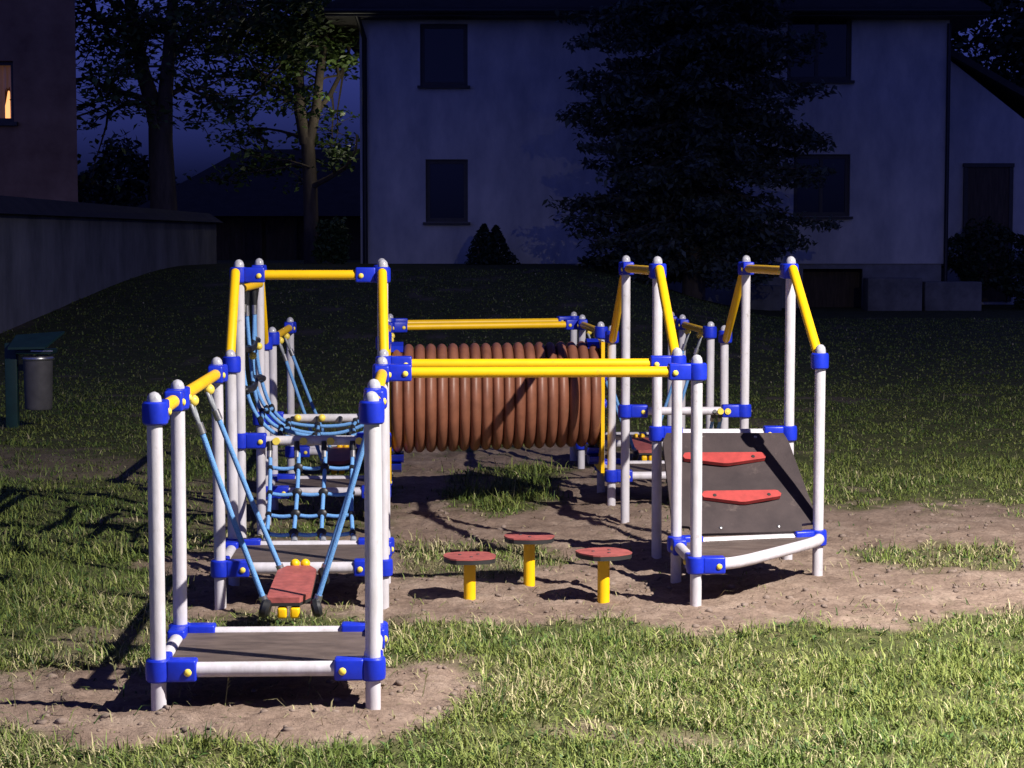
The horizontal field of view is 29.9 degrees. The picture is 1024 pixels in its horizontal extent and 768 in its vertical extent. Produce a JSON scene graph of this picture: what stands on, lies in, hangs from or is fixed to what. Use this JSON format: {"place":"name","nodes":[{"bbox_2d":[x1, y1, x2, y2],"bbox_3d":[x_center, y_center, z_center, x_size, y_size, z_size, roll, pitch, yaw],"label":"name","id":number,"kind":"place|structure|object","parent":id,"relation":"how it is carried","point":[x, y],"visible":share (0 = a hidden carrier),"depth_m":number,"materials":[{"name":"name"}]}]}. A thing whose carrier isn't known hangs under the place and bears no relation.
{"place":"outdoors","nodes":[
{"label":"outdoors","id":0,"kind":"place"},
{"bbox_2d":[0,260,1023,767],"bbox_3d":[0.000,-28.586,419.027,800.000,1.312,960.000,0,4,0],"label":"ground","id":1,"kind":"structure","parent":0,"point":[242,716],"depth_m":11.37,"materials":[{"name":"soil"}]},
{"bbox_2d":[4,331,64,427],"bbox_3d":[-4.412,-0.008,17.668,0.525,0.945,0.350,0,4,0],"label":"litter bin","id":2,"kind":"object","parent":1,"relation":"on","point":[37,370],"visible":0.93,"depth_m":17.63,"materials":[{"name":"grey metal"}]},
{"bbox_2d":[0,0,77,201],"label":"brown building","id":3,"kind":"structure","parent":1,"relation":"on","point":[38,135],"depth_m":40.69,"materials":[{"name":"paint"}]},
{"bbox_2d":[0,61,18,125],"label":"window","id":4,"kind":"structure","parent":3,"relation":"in","point":[6,67],"depth_m":40.97,"materials":[{"name":"beige"}]},
{"bbox_2d":[0,195,222,333],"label":"garden wall","id":5,"kind":"structure","parent":1,"relation":"on","point":[56,254],"depth_m":33.38,"materials":[{"name":"concrete"}]},
{"bbox_2d":[78,130,179,206],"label":"distant tree","id":6,"kind":"object","parent":1,"relation":"on","point":[138,167],"visible":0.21,"depth_m":68.90,"materials":[{"name":"green plant"}]},
{"bbox_2d":[9,0,287,210],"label":"broadleaf tree","id":7,"kind":"object","parent":1,"relation":"on","point":[136,30],"visible":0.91,"depth_m":43.29,"materials":[{"name":"green plant"}]},
{"bbox_2d":[138,149,360,259],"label":"shed","id":8,"kind":"structure","parent":1,"relation":"on","point":[260,217],"depth_m":61.95,"materials":[{"name":"tile"}]},
{"bbox_2d":[231,217,262,259],"bbox_3d":[-8.553,-4.642,61.897,1.000,1.500,0.100,0,4,0],"label":"door","id":9,"kind":"structure","parent":8,"relation":"in","point":[246,232],"depth_m":61.85,"materials":[{"name":"brown wood"}]},
{"bbox_2d":[266,217,297,259],"bbox_3d":[-7.419,-4.642,61.897,1.000,1.500,0.100,0,4,0],"label":"door","id":10,"kind":"structure","parent":8,"relation":"in","point":[281,232],"depth_m":61.85,"materials":[{"name":"brown wood"}]},
{"bbox_2d":[159,0,359,262],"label":"broadleaf tree","id":11,"kind":"object","parent":1,"relation":"on","point":[300,34],"visible":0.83,"depth_m":46.89,"materials":[{"name":"green plant"}]},
{"bbox_2d":[311,215,352,263],"bbox_3d":[-4.246,-3.351,45.272,0.958,1.266,0.977,2,5,29],"label":"garden bush","id":12,"kind":"object","parent":1,"relation":"on","point":[329,252],"visible":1,"depth_m":45.09,"materials":[{"name":"green plant"}]},
{"bbox_2d":[443,551,495,599],"bbox_3d":[-0.200,0.927,9.068,0.249,0.243,0.241,0,4,0],"label":"stepping post","id":13,"kind":"object","parent":1,"relation":"on","point":[469,560],"visible":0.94,"depth_m":9.04,"materials":[{"name":"yellow paint"}]},
{"bbox_2d":[142,255,828,710],"bbox_3d":[0.025,0.109,10.816,3.016,1.661,8.371,0,4,-3],"label":"climbing frame","id":14,"kind":"object","parent":1,"relation":"on","point":[744,479],"visible":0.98,"depth_m":9.73,"materials":[{"name":"white paint"}]},
{"bbox_2d":[189,384,363,617],"bbox_3d":[-0.924,0.472,8.011,0.795,0.912,0.744,0,4,0],"label":"hanging step","id":15,"kind":"object","parent":14,"relation":"hanging from","point":[293,584],"visible":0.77,"depth_m":7.75,"materials":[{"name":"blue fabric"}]},
{"bbox_2d":[279,333,394,473],"bbox_3d":[-1.174,0.122,12.969,0.795,0.912,0.744,0,4,0],"label":"hanging step","id":16,"kind":"object","parent":14,"relation":"hanging from","point":[338,456],"visible":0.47,"depth_m":12.85,"materials":[{"name":"blue rubber"}]},
{"bbox_2d":[586,329,702,460],"bbox_3d":[0.931,0.071,13.687,0.795,0.912,0.744,0,4,0],"label":"hanging step","id":17,"kind":"object","parent":14,"relation":"hanging from","point":[641,444],"visible":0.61,"depth_m":13.49,"materials":[{"name":"red plastic"}]},
{"bbox_2d":[464,223,507,264],"bbox_3d":[-0.631,-2.965,43.429,1.237,1.358,1.280,0,4,0],"label":"conifer shrub","id":18,"kind":"object","parent":1,"relation":"on","point":[483,232],"visible":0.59,"depth_m":43.32,"materials":[{"name":"green plant"}]},
{"bbox_2d":[476,224,520,264],"bbox_3d":[-0.343,-2.964,43.629,1.401,1.328,1.330,0,4,0],"label":"conifer shrub","id":19,"kind":"object","parent":1,"relation":"on","point":[499,240],"visible":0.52,"depth_m":43.53,"materials":[{"name":"green plant"}]},
{"bbox_2d":[0,454,1023,767],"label":"weeds","id":20,"kind":"object","parent":1,"relation":"on","point":[944,736],"visible":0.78,"depth_m":7.23,"materials":[{"name":"green plant"}]},
{"bbox_2d":[1,500,1023,747],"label":"soil clods","id":21,"kind":"object","parent":1,"relation":"on","point":[285,728],"visible":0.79,"depth_m":9.03,"materials":[{"name":"brown soil"}]},
{"bbox_2d":[504,532,554,586],"bbox_3d":[0.085,0.882,9.466,0.248,0.279,0.241,0,4,0],"label":"stepping post","id":22,"kind":"object","parent":1,"relation":"on","point":[528,540],"visible":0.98,"depth_m":9.44,"materials":[{"name":"yellow paint"}]},
{"bbox_2d":[575,547,631,602],"bbox_3d":[0.430,0.919,9.017,0.247,0.274,0.241,-1,4,-14],"label":"stepping post","id":23,"kind":"object","parent":1,"relation":"on","point":[603,556],"visible":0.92,"depth_m":8.99,"materials":[{"name":"yellow paint"}]},
{"bbox_2d":[324,0,990,307],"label":"house","id":24,"kind":"structure","parent":1,"relation":"on","point":[465,135],"depth_m":45.70,"materials":[{"name":"paint"}]},
{"bbox_2d":[417,24,469,88],"bbox_3d":[-1.618,-7.781,45.575,1.250,1.524,0.300,0,4,0],"label":"window","id":25,"kind":"structure","parent":24,"relation":"in","point":[443,47],"depth_m":45.68,"materials":[{"name":"black glass"}]},
{"bbox_2d":[423,160,469,224],"bbox_3d":[-1.557,-4.577,45.801,1.127,1.554,0.300,0,4,0],"label":"window","id":26,"kind":"structure","parent":24,"relation":"in","point":[446,180],"depth_m":45.92,"materials":[{"name":"black glass"}]},
{"bbox_2d":[787,20,854,82],"bbox_3d":[7.296,-7.931,45.564,1.646,1.584,0.300,0,4,0],"label":"window","id":27,"kind":"structure","parent":24,"relation":"in","point":[834,65],"depth_m":45.68,"materials":[{"name":"black glass"}]},
{"bbox_2d":[791,154,852,218],"bbox_3d":[7.388,-4.706,45.792,1.463,1.538,0.300,0,4,0],"label":"window","id":28,"kind":"structure","parent":24,"relation":"in","point":[833,199],"depth_m":45.92,"materials":[{"name":"black glass"}]},
{"bbox_2d":[803,269,861,306],"bbox_3d":[7.682,-1.876,46.684,1.625,1.861,0.080,0,4,0],"label":"basement door","id":29,"kind":"structure","parent":24,"relation":"in","point":[822,287],"depth_m":46.61,"materials":[{"name":"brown wood"}]},
{"bbox_2d":[542,0,843,299],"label":"spruce tree","id":30,"kind":"object","parent":1,"relation":"on","point":[679,109],"visible":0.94,"depth_m":39.73,"materials":[{"name":"green plant"}]},
{"bbox_2d":[750,285,781,310],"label":"concrete block","id":31,"kind":"structure","parent":1,"relation":"on","point":[765,297],"depth_m":44.22,"materials":[{"name":"grey concrete"}]},
{"bbox_2d":[862,278,921,310],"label":"concrete block","id":32,"kind":"structure","parent":1,"relation":"on","point":[892,294],"depth_m":44.02,"materials":[{"name":"grey concrete"}]},
{"bbox_2d":[922,281,981,310],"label":"concrete block","id":33,"kind":"structure","parent":1,"relation":"on","point":[951,295],"depth_m":44.12,"materials":[{"name":"grey concrete"}]},
{"bbox_2d":[941,216,1023,290],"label":"garden bush","id":34,"kind":"object","parent":1,"relation":"on","point":[959,265],"visible":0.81,"depth_m":46.34,"materials":[{"name":"green plant"}]},
{"bbox_2d":[951,0,1023,88],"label":"distant tree","id":35,"kind":"object","parent":1,"relation":"on","point":[999,8],"visible":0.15,"depth_m":57.69,"materials":[{"name":"green plant"}]},
{"bbox_2d":[956,6,1023,80],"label":"distant tree","id":36,"kind":"object","parent":1,"relation":"on","point":[986,51],"visible":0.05,"depth_m":62.05,"materials":[{"name":"green plant"}]},
{"bbox_2d":[989,254,1023,308],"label":"garden bush","id":37,"kind":"object","parent":1,"relation":"on","point":[1016,289],"visible":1,"depth_m":45.05,"materials":[{"name":"green plant"}]},
{"bbox_2d":[0,268,1023,767],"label":"grass","id":38,"kind":"structure","parent":0,"point":[640,682],"depth_m":8.01,"materials":[{"name":"green plant"}]},
{"bbox_2d":[75,0,1023,206],"label":"sky","id":39,"kind":"structure","parent":0,"point":[192,151],"materials":[{"name":"blue"}]},
{"bbox_2d":[941,48,1023,304],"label":"side building","id":40,"kind":"structure","parent":0,"point":[986,163],"depth_m":48.70,"materials":[{"name":"paint"}]},
{"bbox_2d":[962,163,1014,300],"bbox_3d":[12.082,-3.851,48.810,1.288,3.502,0.160,0,4,0],"label":"door","id":41,"kind":"structure","parent":40,"relation":"in","point":[987,192],"depth_m":48.71,"materials":[{"name":"brown wood"}]}
]}

